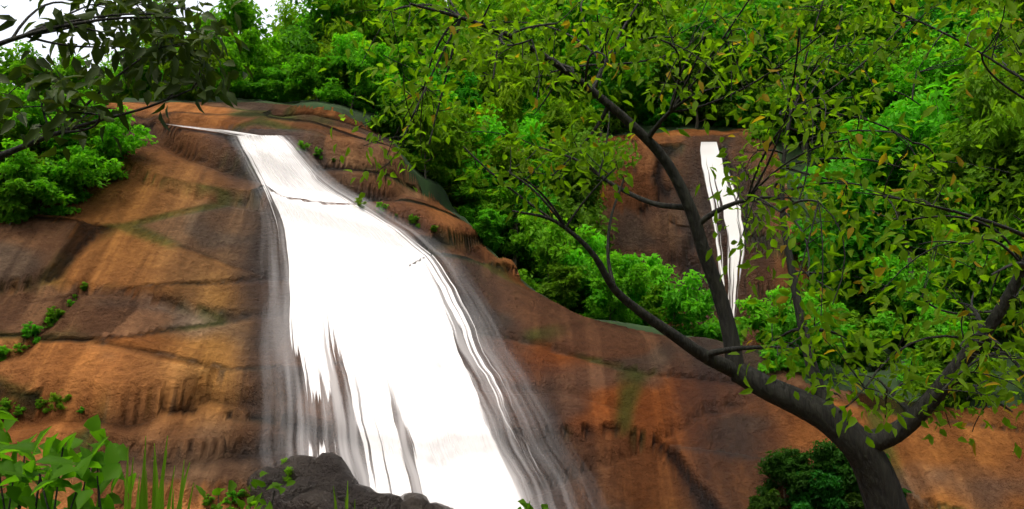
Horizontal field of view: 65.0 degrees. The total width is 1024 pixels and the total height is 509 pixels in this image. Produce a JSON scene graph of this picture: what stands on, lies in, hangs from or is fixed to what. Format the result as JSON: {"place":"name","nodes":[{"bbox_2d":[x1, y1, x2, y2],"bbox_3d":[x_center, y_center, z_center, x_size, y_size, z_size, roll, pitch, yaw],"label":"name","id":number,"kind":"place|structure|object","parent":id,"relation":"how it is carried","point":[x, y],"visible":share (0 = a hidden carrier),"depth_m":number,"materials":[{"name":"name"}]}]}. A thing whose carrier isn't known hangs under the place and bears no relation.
{"place":"outdoors","nodes":[
{"label":"outdoors","id":0,"kind":"place"},
{"bbox_2d":[0,0,252,161],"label":"overhanging branch","id":1,"kind":"object","parent":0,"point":[140,23],"visible":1,"depth_m":4.50,"materials":[{"name":"green plant"}]},
{"bbox_2d":[0,0,965,88],"label":"sky","id":2,"kind":"structure","parent":0,"point":[19,10],"materials":[{"name":"white"}]},
{"bbox_2d":[0,96,1023,508],"bbox_3d":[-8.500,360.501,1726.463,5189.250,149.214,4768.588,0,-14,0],"label":"rock cliff","id":3,"kind":"structure","parent":0,"point":[172,322],"depth_m":35.43,"materials":[{"name":"brown stone"}]},
{"bbox_2d":[0,165,42,224],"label":"shrub","id":4,"kind":"object","parent":3,"relation":"on","point":[16,195],"visible":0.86,"depth_m":38.43,"materials":[{"name":"green plant"}]},
{"bbox_2d":[0,115,48,203],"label":"shrub","id":5,"kind":"object","parent":3,"relation":"on","point":[20,128],"visible":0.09,"depth_m":41.02,"materials":[{"name":"green plant"}]},
{"bbox_2d":[20,321,43,343],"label":"rock shrub","id":6,"kind":"object","parent":3,"relation":"on","point":[27,331],"visible":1,"depth_m":33.48,"materials":[{"name":"green plant"}]},
{"bbox_2d":[0,46,84,97],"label":"tree","id":7,"kind":"object","parent":3,"relation":"on","point":[4,66],"visible":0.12,"depth_m":45.88,"materials":[{"name":"green plant"}]},
{"bbox_2d":[0,113,111,182],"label":"shrub","id":8,"kind":"object","parent":3,"relation":"on","point":[7,135],"visible":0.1,"depth_m":41.00,"materials":[{"name":"green plant"}]},
{"bbox_2d":[8,40,114,109],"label":"shrub","id":9,"kind":"object","parent":3,"relation":"on","point":[69,70],"visible":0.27,"depth_m":46.20,"materials":[{"name":"green plant"}]},
{"bbox_2d":[0,138,123,215],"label":"shrub","id":10,"kind":"object","parent":3,"relation":"on","point":[46,192],"visible":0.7,"depth_m":39.54,"materials":[{"name":"green plant"}]},
{"bbox_2d":[8,86,135,159],"bbox_3d":[-23.317,-6.559,42.832,5.804,5.694,4.914,5,-15,-18],"label":"shrub","id":11,"kind":"object","parent":3,"relation":"on","point":[37,118],"visible":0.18,"depth_m":41.42,"materials":[{"name":"green plant"}]},
{"bbox_2d":[47,158,108,205],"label":"shrub","id":12,"kind":"object","parent":3,"relation":"on","point":[79,194],"visible":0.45,"depth_m":40.38,"materials":[{"name":"green plant"}]},
{"bbox_2d":[43,117,157,182],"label":"shrub","id":13,"kind":"object","parent":3,"relation":"on","point":[109,145],"visible":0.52,"depth_m":41.79,"materials":[{"name":"green plant"}]},
{"bbox_2d":[112,53,162,98],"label":"shrub","id":14,"kind":"object","parent":3,"relation":"on","point":[143,78],"visible":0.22,"depth_m":56.12,"materials":[{"name":"green plant"}]},
{"bbox_2d":[141,35,230,100],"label":"shrub","id":15,"kind":"object","parent":3,"relation":"on","point":[190,95],"visible":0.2,"depth_m":52.32,"materials":[{"name":"green plant"}]},
{"bbox_2d":[193,12,283,98],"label":"shrub","id":16,"kind":"object","parent":3,"relation":"on","point":[256,57],"visible":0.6,"depth_m":56.98,"materials":[{"name":"green plant"}]},
{"bbox_2d":[200,0,290,83],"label":"tree","id":17,"kind":"object","parent":3,"relation":"on","point":[246,17],"visible":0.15,"depth_m":71.62,"materials":[{"name":"green plant"}]},
{"bbox_2d":[241,67,297,101],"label":"shrub","id":18,"kind":"object","parent":3,"relation":"on","point":[278,81],"visible":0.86,"depth_m":55.95,"materials":[{"name":"green plant"}]},
{"bbox_2d":[246,61,295,101],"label":"shrub","id":19,"kind":"object","parent":3,"relation":"on","point":[261,74],"visible":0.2,"depth_m":58.06,"materials":[{"name":"green plant"}]},
{"bbox_2d":[0,410,548,508],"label":"bank weeds","id":20,"kind":"object","parent":3,"relation":"on","point":[59,457],"visible":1,"depth_m":2.87,"materials":[{"name":"green plant"}]},
{"bbox_2d":[260,0,302,45],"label":"tree","id":21,"kind":"object","parent":3,"relation":"on","point":[289,19],"visible":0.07,"depth_m":94.98,"materials":[{"name":"green plant"}]},
{"bbox_2d":[262,0,359,90],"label":"tree","id":22,"kind":"object","parent":3,"relation":"on","point":[299,42],"visible":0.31,"depth_m":73.38,"materials":[{"name":"green plant"}]},
{"bbox_2d":[284,52,344,103],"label":"shrub","id":23,"kind":"object","parent":3,"relation":"on","point":[303,72],"visible":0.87,"depth_m":55.13,"materials":[{"name":"green plant"}]},
{"bbox_2d":[307,47,350,99],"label":"shrub","id":24,"kind":"object","parent":3,"relation":"on","point":[344,77],"visible":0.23,"depth_m":56.71,"materials":[{"name":"green plant"}]},
{"bbox_2d":[247,452,453,508],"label":"rock","id":25,"kind":"object","parent":3,"relation":"on","point":[319,477],"visible":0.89,"depth_m":29.44,"materials":[{"name":"grey stone"}]},
{"bbox_2d":[315,29,400,102],"bbox_3d":[-10.953,-13.518,57.337,5.972,6.323,5.136,10,-17,-34],"label":"tree","id":26,"kind":"object","parent":3,"relation":"on","point":[336,59],"visible":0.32,"depth_m":56.22,"materials":[{"name":"green plant"}]},
{"bbox_2d":[313,40,404,112],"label":"shrub","id":27,"kind":"object","parent":3,"relation":"on","point":[364,86],"visible":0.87,"depth_m":54.05,"materials":[{"name":"green plant"}]},
{"bbox_2d":[309,0,424,65],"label":"tree","id":28,"kind":"object","parent":3,"relation":"on","point":[357,8],"visible":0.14,"depth_m":73.42,"materials":[{"name":"green plant"}]},
{"bbox_2d":[238,135,523,508],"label":"waterfall","id":29,"kind":"object","parent":3,"relation":"on","point":[394,330],"visible":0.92,"depth_m":36.01,"materials":[{"name":"white liquid"}]},
{"bbox_2d":[331,32,444,112],"bbox_3d":[-8.898,-12.917,58.189,7.912,6.881,6.711,1,-14,-3],"label":"shrub","id":30,"kind":"object","parent":3,"relation":"on","point":[407,74],"visible":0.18,"depth_m":57.27,"materials":[{"name":"green plant"}]},
{"bbox_2d":[365,80,426,156],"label":"shrub","id":31,"kind":"object","parent":3,"relation":"on","point":[391,122],"visible":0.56,"depth_m":52.48,"materials":[{"name":"green plant"}]},
{"bbox_2d":[380,0,466,73],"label":"tree","id":32,"kind":"object","parent":3,"relation":"on","point":[422,27],"visible":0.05,"depth_m":77.56,"materials":[{"name":"green plant"}]},
{"bbox_2d":[390,77,480,183],"bbox_3d":[-5.318,-7.485,50.477,5.690,7.044,7.517,-3,-14,12],"label":"shrub","id":33,"kind":"object","parent":3,"relation":"on","point":[437,172],"visible":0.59,"depth_m":49.37,"materials":[{"name":"green plant"}]},
{"bbox_2d":[357,0,539,97],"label":"tree","id":34,"kind":"object","parent":3,"relation":"on","point":[461,37],"visible":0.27,"depth_m":73.70,"materials":[{"name":"green plant"}]},
{"bbox_2d":[417,66,495,144],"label":"tree","id":35,"kind":"object","parent":3,"relation":"on","point":[464,92],"visible":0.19,"depth_m":65.19,"materials":[{"name":"green plant"}]},
{"bbox_2d":[457,202,499,252],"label":"shrub","id":36,"kind":"object","parent":3,"relation":"on","point":[465,212],"visible":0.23,"depth_m":51.03,"materials":[{"name":"green plant"}]},
{"bbox_2d":[426,124,541,209],"bbox_3d":[-2.495,-5.824,54.939,8.248,7.603,6.624,4,-15,-17],"label":"shrub","id":37,"kind":"object","parent":3,"relation":"on","point":[494,152],"visible":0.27,"depth_m":53.75,"materials":[{"name":"green plant"}]},
{"bbox_2d":[454,166,526,235],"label":"shrub","id":38,"kind":"object","parent":3,"relation":"on","point":[475,194],"visible":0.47,"depth_m":51.47,"materials":[{"name":"green plant"}]},
{"bbox_2d":[472,208,508,247],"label":"shrub","id":39,"kind":"object","parent":3,"relation":"on","point":[486,228],"visible":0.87,"depth_m":47.14,"materials":[{"name":"green plant"}]},
{"bbox_2d":[446,0,550,137],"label":"tree","id":40,"kind":"object","parent":3,"relation":"on","point":[510,15],"visible":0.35,"depth_m":66.55,"materials":[{"name":"green plant"}]},
{"bbox_2d":[450,104,559,266],"bbox_3d":[-0.207,-3.864,55.143,10.003,13.205,7.355,2,-16,-6],"label":"tree","id":41,"kind":"object","parent":3,"relation":"on","point":[494,127],"visible":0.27,"depth_m":54.14,"materials":[{"name":"green plant"}]},
{"bbox_2d":[463,81,550,257],"bbox_3d":[-1.109,-5.526,59.259,7.851,13.194,10.020,-6,-15,24],"label":"tree","id":42,"kind":"object","parent":3,"relation":"on","point":[509,110],"visible":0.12,"depth_m":58.61,"materials":[{"name":"green plant"}]},
{"bbox_2d":[485,188,561,276],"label":"shrub","id":43,"kind":"object","parent":3,"relation":"on","point":[510,245],"visible":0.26,"depth_m":52.98,"materials":[{"name":"green plant"}]},
{"bbox_2d":[515,209,594,301],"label":"shrub","id":44,"kind":"object","parent":3,"relation":"on","point":[550,247],"visible":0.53,"depth_m":46.35,"materials":[{"name":"green plant"}]},
{"bbox_2d":[535,262,583,309],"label":"shrub","id":45,"kind":"object","parent":3,"relation":"on","point":[564,287],"visible":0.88,"depth_m":43.77,"materials":[{"name":"green plant"}]},
{"bbox_2d":[519,0,603,56],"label":"tree","id":46,"kind":"object","parent":3,"relation":"on","point":[539,17],"visible":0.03,"depth_m":80.48,"materials":[{"name":"green plant"}]},
{"bbox_2d":[522,224,605,310],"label":"shrub","id":47,"kind":"object","parent":3,"relation":"on","point":[567,244],"visible":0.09,"depth_m":47.88,"materials":[{"name":"green plant"}]},
{"bbox_2d":[535,96,594,142],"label":"tree","id":48,"kind":"object","parent":3,"relation":"on","point":[547,103],"visible":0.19,"depth_m":67.92,"materials":[{"name":"green plant"}]},
{"bbox_2d":[527,1,621,133],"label":"tree","id":49,"kind":"object","parent":3,"relation":"on","point":[566,93],"visible":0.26,"depth_m":72.81,"materials":[{"name":"green plant"}]},
{"bbox_2d":[543,99,608,148],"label":"tree","id":50,"kind":"object","parent":3,"relation":"on","point":[557,119],"visible":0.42,"depth_m":66.70,"materials":[{"name":"green plant"}]},
{"bbox_2d":[512,135,641,264],"bbox_3d":[4.045,-1.764,55.532,8.988,14.731,10.517,1,-10,-12],"label":"tree","id":51,"kind":"object","parent":3,"relation":"on","point":[582,215],"visible":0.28,"depth_m":54.23,"materials":[{"name":"green plant"}]},
{"bbox_2d":[548,123,632,250],"bbox_3d":[4.880,-3.050,59.111,6.931,14.934,9.602,6,-17,-2],"label":"bush","id":52,"kind":"object","parent":3,"relation":"on","point":[590,141],"visible":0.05,"depth_m":58.25,"materials":[{"name":"green plant"}]},
{"bbox_2d":[549,0,659,136],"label":"tree","id":53,"kind":"object","parent":3,"relation":"on","point":[626,81],"visible":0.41,"depth_m":72.28,"materials":[{"name":"green plant"}]},
{"bbox_2d":[561,231,662,319],"bbox_3d":[5.351,1.449,47.817,6.776,6.551,5.638,3,-14,-11],"label":"shrub","id":54,"kind":"object","parent":3,"relation":"on","point":[626,264],"visible":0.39,"depth_m":46.53,"materials":[{"name":"green plant"}]},
{"bbox_2d":[579,249,661,323],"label":"shrub","id":55,"kind":"object","parent":3,"relation":"on","point":[631,280],"visible":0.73,"depth_m":44.52,"materials":[{"name":"green plant"}]},
{"bbox_2d":[605,88,641,133],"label":"shrub","id":56,"kind":"object","parent":3,"relation":"on","point":[631,111],"visible":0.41,"depth_m":73.26,"materials":[{"name":"green plant"}]},
{"bbox_2d":[604,73,659,126],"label":"shrub","id":57,"kind":"object","parent":3,"relation":"on","point":[641,95],"visible":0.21,"depth_m":75.41,"materials":[{"name":"green plant"}]},
{"bbox_2d":[585,0,705,124],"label":"tree","id":58,"kind":"object","parent":3,"relation":"on","point":[651,8],"visible":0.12,"depth_m":77.05,"materials":[{"name":"green plant"}]},
{"bbox_2d":[633,282,672,325],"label":"shrub","id":59,"kind":"object","parent":3,"relation":"on","point":[649,302],"visible":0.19,"depth_m":50.57,"materials":[{"name":"green plant"}]},
{"bbox_2d":[615,0,692,93],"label":"tree","id":60,"kind":"object","parent":3,"relation":"on","point":[667,17],"visible":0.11,"depth_m":79.94,"materials":[{"name":"green plant"}]},
{"bbox_2d":[643,93,689,126],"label":"shrub","id":61,"kind":"object","parent":3,"relation":"on","point":[672,119],"visible":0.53,"depth_m":73.62,"materials":[{"name":"green plant"}]},
{"bbox_2d":[312,0,1023,508],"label":"tree","id":62,"kind":"object","parent":3,"relation":"on","point":[860,446],"visible":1,"depth_m":5.00,"materials":[{"name":"green plant"}]},
{"bbox_2d":[640,262,720,338],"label":"shrub","id":63,"kind":"object","parent":3,"relation":"on","point":[675,301],"visible":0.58,"depth_m":49.39,"materials":[{"name":"green plant"}]},
{"bbox_2d":[645,35,747,128],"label":"bush","id":64,"kind":"object","parent":3,"relation":"on","point":[724,109],"visible":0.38,"depth_m":72.52,"materials":[{"name":"green plant"}]},
{"bbox_2d":[688,78,737,124],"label":"shrub","id":65,"kind":"object","parent":3,"relation":"on","point":[701,111],"visible":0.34,"depth_m":73.67,"materials":[{"name":"green plant"}]},
{"bbox_2d":[700,142,743,315],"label":"waterfall","id":66,"kind":"object","parent":3,"relation":"on","point":[709,151],"visible":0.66,"depth_m":64.72,"materials":[{"name":"white liquid"}]},
{"bbox_2d":[677,0,791,128],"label":"tree","id":67,"kind":"object","parent":3,"relation":"on","point":[714,28],"visible":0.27,"depth_m":71.01,"materials":[{"name":"green plant"}]},
{"bbox_2d":[713,94,756,128],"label":"shrub","id":68,"kind":"object","parent":3,"relation":"on","point":[732,122],"visible":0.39,"depth_m":73.08,"materials":[{"name":"green plant"}]},
{"bbox_2d":[746,84,778,127],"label":"shrub","id":69,"kind":"object","parent":3,"relation":"on","point":[754,93],"visible":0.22,"depth_m":71.21,"materials":[{"name":"green plant"}]},
{"bbox_2d":[734,295,793,344],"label":"shrub","id":70,"kind":"object","parent":3,"relation":"on","point":[757,321],"visible":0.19,"depth_m":55.11,"materials":[{"name":"green plant"}]},
{"bbox_2d":[747,488,780,508],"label":"gully shrub","id":71,"kind":"object","parent":3,"relation":"on","point":[769,501],"visible":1,"depth_m":29.38,"materials":[{"name":"green plant"}]},
{"bbox_2d":[697,0,857,95],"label":"tree","id":72,"kind":"object","parent":3,"relation":"on","point":[752,6],"visible":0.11,"depth_m":73.92,"materials":[{"name":"green plant"}]},
{"bbox_2d":[748,449,812,508],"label":"gully shrub","id":73,"kind":"object","parent":3,"relation":"on","point":[777,466],"visible":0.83,"depth_m":30.12,"materials":[{"name":"green plant"}]},
{"bbox_2d":[746,79,827,145],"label":"shrub","id":74,"kind":"object","parent":3,"relation":"on","point":[783,104],"visible":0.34,"depth_m":67.87,"materials":[{"name":"green plant"}]},
{"bbox_2d":[780,446,821,489],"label":"gully shrub","id":75,"kind":"object","parent":3,"relation":"on","point":[802,461],"visible":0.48,"depth_m":30.67,"materials":[{"name":"green plant"}]},
{"bbox_2d":[757,284,848,375],"bbox_3d":[13.444,3.490,36.653,3.851,4.799,4.631,-13,-19,41],"label":"shrub","id":76,"kind":"object","parent":3,"relation":"on","point":[790,318],"visible":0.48,"depth_m":35.95,"materials":[{"name":"green plant"}]},
{"bbox_2d":[732,0,879,151],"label":"tree","id":77,"kind":"object","parent":3,"relation":"on","point":[807,19],"visible":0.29,"depth_m":70.72,"materials":[{"name":"green plant"}]},
{"bbox_2d":[783,463,848,508],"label":"gully shrub","id":78,"kind":"object","parent":3,"relation":"on","point":[826,486],"visible":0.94,"depth_m":29.59,"materials":[{"name":"green plant"}]},
{"bbox_2d":[806,438,858,501],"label":"gully shrub","id":79,"kind":"object","parent":3,"relation":"on","point":[835,455],"visible":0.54,"depth_m":30.03,"materials":[{"name":"green plant"}]},
{"bbox_2d":[777,35,894,138],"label":"bush","id":80,"kind":"object","parent":3,"relation":"on","point":[863,83],"visible":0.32,"depth_m":65.15,"materials":[{"name":"green plant"}]},
{"bbox_2d":[812,118,863,161],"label":"shrub","id":81,"kind":"object","parent":3,"relation":"on","point":[818,155],"visible":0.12,"depth_m":65.53,"materials":[{"name":"green plant"}]},
{"bbox_2d":[811,284,879,352],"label":"shrub","id":82,"kind":"object","parent":3,"relation":"on","point":[857,299],"visible":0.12,"depth_m":51.00,"materials":[{"name":"green plant"}]},
{"bbox_2d":[838,491,864,508],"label":"gully shrub","id":83,"kind":"object","parent":3,"relation":"on","point":[853,500],"visible":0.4,"depth_m":29.37,"materials":[{"name":"green plant"}]},
{"bbox_2d":[806,0,916,93],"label":"bush","id":84,"kind":"object","parent":3,"relation":"on","point":[848,2],"visible":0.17,"depth_m":72.69,"materials":[{"name":"green plant"}]},
{"bbox_2d":[831,309,901,371],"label":"shrub","id":85,"kind":"object","parent":3,"relation":"on","point":[875,334],"visible":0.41,"depth_m":42.08,"materials":[{"name":"green plant"}]},
{"bbox_2d":[792,158,966,314],"bbox_3d":[22.629,-0.489,50.093,11.356,12.265,10.508,-2,-11,9],"label":"tree","id":86,"kind":"object","parent":3,"relation":"on","point":[921,236],"visible":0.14,"depth_m":50.30,"materials":[{"name":"green plant"}]},
{"bbox_2d":[834,0,927,104],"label":"bush","id":87,"kind":"object","parent":3,"relation":"on","point":[876,3],"visible":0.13,"depth_m":73.84,"materials":[{"name":"green plant"}]},
{"bbox_2d":[794,71,989,293],"bbox_3d":[23.443,-2.464,46.202,10.234,15.230,15.953,10,-17,-34],"label":"tree","id":88,"kind":"object","parent":3,"relation":"on","point":[932,123],"visible":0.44,"depth_m":46.97,"materials":[{"name":"green plant"}]},
{"bbox_2d":[864,290,922,350],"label":"shrub","id":89,"kind":"object","parent":3,"relation":"on","point":[910,316],"visible":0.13,"depth_m":44.18,"materials":[{"name":"green plant"}]},
{"bbox_2d":[862,253,947,347],"bbox_3d":[21.843,2.492,43.117,5.249,6.064,6.316,-12,-19,40],"label":"shrub","id":90,"kind":"object","parent":3,"relation":"on","point":[910,304],"visible":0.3,"depth_m":42.67,"materials":[{"name":"green plant"}]},
{"bbox_2d":[854,39,955,114],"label":"bush","id":91,"kind":"object","parent":3,"relation":"on","point":[895,59],"visible":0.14,"depth_m":68.73,"materials":[{"name":"green plant"}]},
{"bbox_2d":[868,33,976,155],"bbox_3d":[34.333,-8.830,61.504,12.847,17.382,8.400,-3,-16,16],"label":"tree","id":92,"kind":"object","parent":3,"relation":"on","point":[928,79],"visible":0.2,"depth_m":62.33,"materials":[{"name":"green plant"}]},
{"bbox_2d":[897,304,975,359],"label":"shrub","id":93,"kind":"object","parent":3,"relation":"on","point":[907,349],"visible":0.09,"depth_m":38.00,"materials":[{"name":"green plant"}]},
{"bbox_2d":[887,0,1005,91],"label":"bush","id":94,"kind":"object","parent":3,"relation":"on","point":[948,28],"visible":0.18,"depth_m":67.93,"materials":[{"name":"green plant"}]},
{"bbox_2d":[896,302,997,381],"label":"shrub","id":95,"kind":"object","parent":3,"relation":"on","point":[942,329],"visible":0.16,"depth_m":36.76,"materials":[{"name":"green plant"}]},
{"bbox_2d":[901,327,998,406],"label":"shrub","id":96,"kind":"object","parent":3,"relation":"on","point":[937,362],"visible":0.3,"depth_m":34.41,"materials":[{"name":"green plant"}]},
{"bbox_2d":[911,252,989,323],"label":"shrub","id":97,"kind":"object","parent":3,"relation":"on","point":[927,257],"visible":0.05,"depth_m":43.12,"materials":[{"name":"green plant"}]},
{"bbox_2d":[892,62,1023,249],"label":"tree","id":98,"kind":"object","parent":3,"relation":"on","point":[982,89],"visible":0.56,"depth_m":41.47,"materials":[{"name":"green plant"}]},
{"bbox_2d":[916,1,1016,115],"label":"bush","id":99,"kind":"object","parent":3,"relation":"on","point":[959,69],"visible":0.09,"depth_m":60.84,"materials":[{"name":"green plant"}]},
{"bbox_2d":[918,95,1023,218],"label":"tree","id":100,"kind":"object","parent":3,"relation":"on","point":[1010,192],"visible":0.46,"depth_m":40.27,"materials":[{"name":"green plant"}]},
{"bbox_2d":[920,223,1023,317],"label":"shrub","id":101,"kind":"object","parent":3,"relation":"on","point":[962,287],"visible":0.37,"depth_m":37.71,"materials":[{"name":"green plant"}]},
{"bbox_2d":[941,182,1022,280],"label":"shrub","id":102,"kind":"object","parent":3,"relation":"on","point":[977,203],"visible":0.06,"depth_m":40.95,"materials":[{"name":"green plant"}]},
{"bbox_2d":[960,0,1023,81],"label":"tree","id":103,"kind":"object","parent":3,"relation":"on","point":[980,4],"visible":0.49,"depth_m":47.78,"materials":[{"name":"green plant"}]},
{"bbox_2d":[963,9,1023,56],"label":"tree","id":104,"kind":"object","parent":3,"relation":"on","point":[1001,35],"visible":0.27,"depth_m":48.51,"materials":[{"name":"green plant"}]},
{"bbox_2d":[964,260,1023,339],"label":"shrub","id":105,"kind":"object","parent":3,"relation":"on","point":[1005,320],"visible":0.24,"depth_m":36.22,"materials":[{"name":"green plant"}]},
{"bbox_2d":[968,89,1023,234],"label":"bush","id":106,"kind":"object","parent":3,"relation":"on","point":[1015,125],"visible":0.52,"depth_m":39.23,"materials":[{"name":"green plant"}]},
{"bbox_2d":[996,217,1023,301],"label":"shrub","id":107,"kind":"object","parent":3,"relation":"on","point":[1017,239],"visible":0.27,"depth_m":36.94,"materials":[{"name":"green plant"}]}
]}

